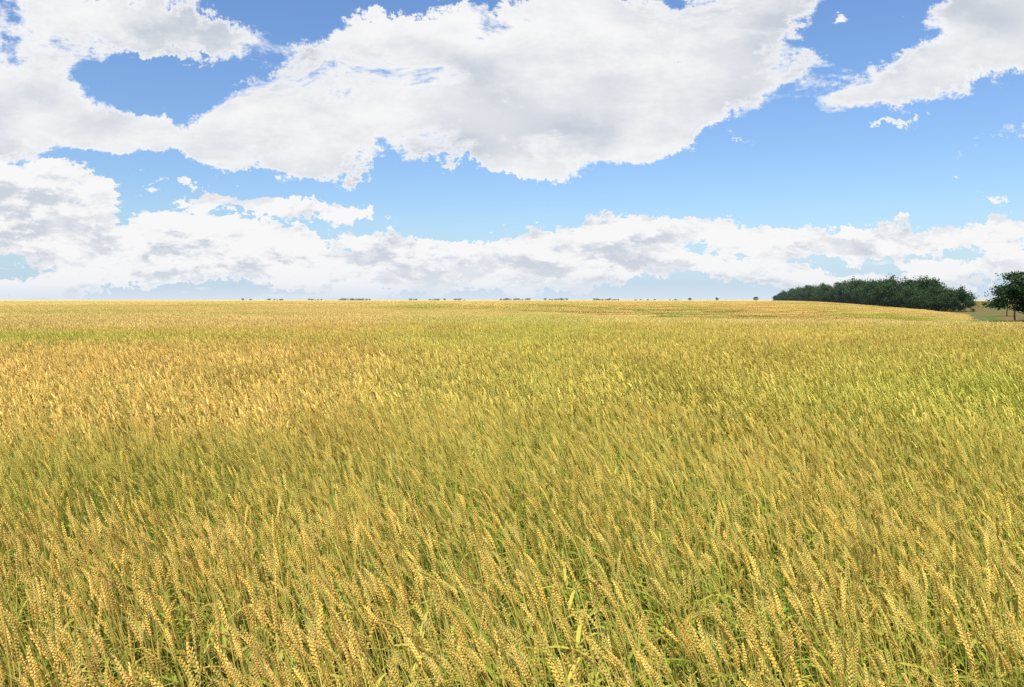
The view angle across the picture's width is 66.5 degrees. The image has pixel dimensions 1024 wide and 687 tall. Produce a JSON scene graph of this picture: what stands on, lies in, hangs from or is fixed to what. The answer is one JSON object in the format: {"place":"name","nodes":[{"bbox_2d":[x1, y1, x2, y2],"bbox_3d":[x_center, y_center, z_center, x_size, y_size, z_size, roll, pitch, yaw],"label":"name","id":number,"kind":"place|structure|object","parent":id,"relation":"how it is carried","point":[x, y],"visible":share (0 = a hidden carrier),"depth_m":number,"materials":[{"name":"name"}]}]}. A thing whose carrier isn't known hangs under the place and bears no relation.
{"place":"outdoors","nodes":[
{"label":"outdoors","id":0,"kind":"place"},
{"bbox_2d":[0,300,1023,686],"bbox_3d":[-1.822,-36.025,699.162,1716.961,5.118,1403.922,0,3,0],"label":"wheat field","id":1,"kind":"structure","parent":0,"point":[836,448],"depth_m":4.06,"materials":[{"name":"yellow plant"}]},
{"bbox_2d":[0,300,1023,686],"bbox_3d":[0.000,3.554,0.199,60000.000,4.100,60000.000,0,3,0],"label":"ground","id":2,"kind":"structure","parent":0,"point":[988,314],"depth_m":4.66,"materials":[{"name":"brown soil"}]},
{"bbox_2d":[791,288,797,300],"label":"belt tree","id":3,"kind":"object","parent":2,"relation":"on","point":[793,294],"visible":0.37,"depth_m":712.63,"materials":[{"name":"green plant"}]},
{"bbox_2d":[794,288,802,300],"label":"belt tree","id":4,"kind":"object","parent":2,"relation":"on","point":[795,293],"visible":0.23,"depth_m":686.30,"materials":[{"name":"green plant"}]},
{"bbox_2d":[797,286,807,300],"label":"belt tree","id":5,"kind":"object","parent":2,"relation":"on","point":[801,294],"visible":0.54,"depth_m":665.93,"materials":[{"name":"green plant"}]},
{"bbox_2d":[805,286,817,300],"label":"belt tree","id":6,"kind":"object","parent":2,"relation":"on","point":[808,291],"visible":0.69,"depth_m":638.47,"materials":[{"name":"green plant"}]},
{"bbox_2d":[817,285,830,301],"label":"belt tree","id":7,"kind":"object","parent":2,"relation":"on","point":[825,289],"visible":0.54,"depth_m":582.62,"materials":[{"name":"green plant"}]},
{"bbox_2d":[828,289,838,302],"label":"belt tree","id":8,"kind":"object","parent":2,"relation":"on","point":[831,297],"visible":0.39,"depth_m":549.56,"materials":[{"name":"green plant"}]},
{"bbox_2d":[828,287,843,302],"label":"belt tree","id":9,"kind":"object","parent":2,"relation":"on","point":[836,294],"visible":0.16,"depth_m":541.27,"materials":[{"name":"green plant"}]},
{"bbox_2d":[833,280,845,301],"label":"belt tree","id":10,"kind":"object","parent":2,"relation":"on","point":[837,287],"visible":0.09,"depth_m":550.09,"materials":[{"name":"green plant"}]},
{"bbox_2d":[835,283,848,302],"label":"belt tree","id":11,"kind":"object","parent":2,"relation":"on","point":[840,292],"visible":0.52,"depth_m":519.91,"materials":[{"name":"green plant"}]},
{"bbox_2d":[842,276,857,291],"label":"belt tree","id":12,"kind":"object","parent":2,"relation":"on","point":[852,280],"visible":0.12,"depth_m":510.78,"materials":[{"name":"green plant"}]},
{"bbox_2d":[842,283,859,303],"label":"belt tree","id":13,"kind":"object","parent":2,"relation":"on","point":[846,293],"visible":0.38,"depth_m":499.83,"materials":[{"name":"green plant"}]},
{"bbox_2d":[850,288,860,303],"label":"belt tree","id":14,"kind":"object","parent":2,"relation":"on","point":[854,297],"visible":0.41,"depth_m":491.27,"materials":[{"name":"green plant"}]},
{"bbox_2d":[848,280,865,303],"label":"belt tree","id":15,"kind":"object","parent":2,"relation":"on","point":[859,281],"visible":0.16,"depth_m":497.99,"materials":[{"name":"green plant"}]},
{"bbox_2d":[852,285,865,304],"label":"belt tree","id":16,"kind":"object","parent":2,"relation":"on","point":[856,292],"visible":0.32,"depth_m":481.16,"materials":[{"name":"green plant"}]},
{"bbox_2d":[858,281,876,304],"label":"belt tree","id":17,"kind":"object","parent":2,"relation":"on","point":[865,289],"visible":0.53,"depth_m":458.89,"materials":[{"name":"green plant"}]},
{"bbox_2d":[861,293,874,304],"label":"belt tree","id":18,"kind":"object","parent":2,"relation":"on","point":[868,299],"visible":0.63,"depth_m":454.50,"materials":[{"name":"green plant"}]},
{"bbox_2d":[867,291,881,304],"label":"belt tree","id":19,"kind":"object","parent":2,"relation":"on","point":[872,297],"visible":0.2,"depth_m":448.53,"materials":[{"name":"green plant"}]},
{"bbox_2d":[870,289,881,305],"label":"belt tree","id":20,"kind":"object","parent":2,"relation":"on","point":[877,298],"visible":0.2,"depth_m":439.52,"materials":[{"name":"green plant"}]},
{"bbox_2d":[868,283,887,305],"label":"belt tree","id":21,"kind":"object","parent":2,"relation":"on","point":[876,294],"visible":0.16,"depth_m":432.67,"materials":[{"name":"green plant"}]},
{"bbox_2d":[874,276,888,305],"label":"belt tree","id":22,"kind":"object","parent":2,"relation":"on","point":[880,282],"visible":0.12,"depth_m":451.37,"materials":[{"name":"green plant"}]},
{"bbox_2d":[883,275,897,283],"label":"belt tree","id":23,"kind":"object","parent":2,"relation":"on","point":[890,279],"visible":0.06,"depth_m":445.97,"materials":[{"name":"green plant"}]},
{"bbox_2d":[877,280,904,306],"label":"belt tree","id":24,"kind":"object","parent":2,"relation":"on","point":[886,288],"visible":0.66,"depth_m":416.61,"materials":[{"name":"green plant"}]},
{"bbox_2d":[876,281,905,303],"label":"belt tree","id":25,"kind":"object","parent":2,"relation":"on","point":[882,294],"visible":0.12,"depth_m":424.22,"materials":[{"name":"green plant"}]},
{"bbox_2d":[881,287,902,305],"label":"belt tree","id":26,"kind":"object","parent":2,"relation":"on","point":[892,293],"visible":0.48,"depth_m":412.88,"materials":[{"name":"green plant"}]},
{"bbox_2d":[891,292,903,307],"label":"belt tree","id":27,"kind":"object","parent":2,"relation":"on","point":[899,302],"visible":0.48,"depth_m":405.42,"materials":[{"name":"green plant"}]},
{"bbox_2d":[895,295,913,307],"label":"belt tree","id":28,"kind":"object","parent":2,"relation":"on","point":[902,299],"visible":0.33,"depth_m":398.59,"materials":[{"name":"green plant"}]},
{"bbox_2d":[894,284,917,308],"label":"belt tree","id":29,"kind":"object","parent":2,"relation":"on","point":[908,285],"visible":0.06,"depth_m":404.23,"materials":[{"name":"green plant"}]},
{"bbox_2d":[897,276,920,287],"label":"belt tree","id":30,"kind":"object","parent":2,"relation":"on","point":[904,283],"visible":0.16,"depth_m":427.56,"materials":[{"name":"green plant"}]},
{"bbox_2d":[900,288,922,307],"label":"belt tree","id":31,"kind":"object","parent":2,"relation":"on","point":[908,294],"visible":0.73,"depth_m":387.08,"materials":[{"name":"green plant"}]},
{"bbox_2d":[910,296,920,308],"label":"belt tree","id":32,"kind":"object","parent":2,"relation":"on","point":[918,303],"visible":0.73,"depth_m":373.31,"materials":[{"name":"green plant"}]},
{"bbox_2d":[909,276,933,287],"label":"belt tree","id":33,"kind":"object","parent":2,"relation":"on","point":[916,282],"visible":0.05,"depth_m":421.42,"materials":[{"name":"green plant"}]},
{"bbox_2d":[917,294,930,308],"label":"belt tree","id":34,"kind":"object","parent":2,"relation":"on","point":[921,299],"visible":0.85,"depth_m":365.39,"materials":[{"name":"green plant"}]},
{"bbox_2d":[906,275,942,291],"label":"belt tree","id":35,"kind":"object","parent":2,"relation":"on","point":[921,284],"visible":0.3,"depth_m":399.68,"materials":[{"name":"green plant"}]},
{"bbox_2d":[921,300,929,309],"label":"belt tree","id":36,"kind":"object","parent":2,"relation":"on","point":[925,305],"visible":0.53,"depth_m":362.37,"materials":[{"name":"green plant"}]},
{"bbox_2d":[916,275,946,288],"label":"belt tree","id":37,"kind":"object","parent":2,"relation":"on","point":[936,282],"visible":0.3,"depth_m":401.39,"materials":[{"name":"green plant"}]},
{"bbox_2d":[920,286,944,308],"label":"belt tree","id":38,"kind":"object","parent":2,"relation":"on","point":[930,291],"visible":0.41,"depth_m":369.79,"materials":[{"name":"green plant"}]},
{"bbox_2d":[925,296,945,309],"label":"belt tree","id":39,"kind":"object","parent":2,"relation":"on","point":[934,302],"visible":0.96,"depth_m":354.03,"materials":[{"name":"green plant"}]},
{"bbox_2d":[931,294,949,310],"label":"belt tree","id":40,"kind":"object","parent":2,"relation":"on","point":[937,308],"visible":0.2,"depth_m":366.59,"materials":[{"name":"green plant"}]},
{"bbox_2d":[938,291,954,311],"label":"belt tree","id":41,"kind":"object","parent":2,"relation":"on","point":[943,297],"visible":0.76,"depth_m":358.22,"materials":[{"name":"green plant"}]},
{"bbox_2d":[941,287,954,310],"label":"belt tree","id":42,"kind":"object","parent":2,"relation":"on","point":[946,290],"visible":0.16,"depth_m":370.36,"materials":[{"name":"green plant"}]},
{"bbox_2d":[944,291,957,308],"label":"belt tree","id":43,"kind":"object","parent":2,"relation":"on","point":[951,294],"visible":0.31,"depth_m":364.72,"materials":[{"name":"green plant"}]},
{"bbox_2d":[945,295,962,311],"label":"belt tree","id":44,"kind":"object","parent":2,"relation":"on","point":[956,305],"visible":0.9,"depth_m":359.55,"materials":[{"name":"green plant"}]},
{"bbox_2d":[954,284,966,310],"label":"belt tree","id":45,"kind":"object","parent":2,"relation":"on","point":[956,292],"visible":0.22,"depth_m":368.14,"materials":[{"name":"green plant"}]},
{"bbox_2d":[955,290,978,311],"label":"belt tree","id":46,"kind":"object","parent":2,"relation":"on","point":[961,295],"visible":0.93,"depth_m":361.26,"materials":[{"name":"green plant"}]},
{"bbox_2d":[965,300,977,311],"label":"belt tree","id":47,"kind":"object","parent":2,"relation":"on","point":[971,304],"visible":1,"depth_m":356.08,"materials":[{"name":"green plant"}]},
{"bbox_2d":[977,270,1023,321],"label":"broadleaf tree","id":48,"kind":"object","parent":2,"relation":"on","point":[1014,289],"visible":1,"depth_m":193.76,"materials":[{"name":"green plant"}]},
{"bbox_2d":[987,284,1015,315],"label":"tree","id":49,"kind":"object","parent":2,"relation":"on","point":[999,299],"visible":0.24,"depth_m":260.97,"materials":[{"name":"green plant"}]},
{"bbox_2d":[0,0,1023,299],"label":"sky","id":50,"kind":"structure","parent":0,"point":[150,149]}
]}

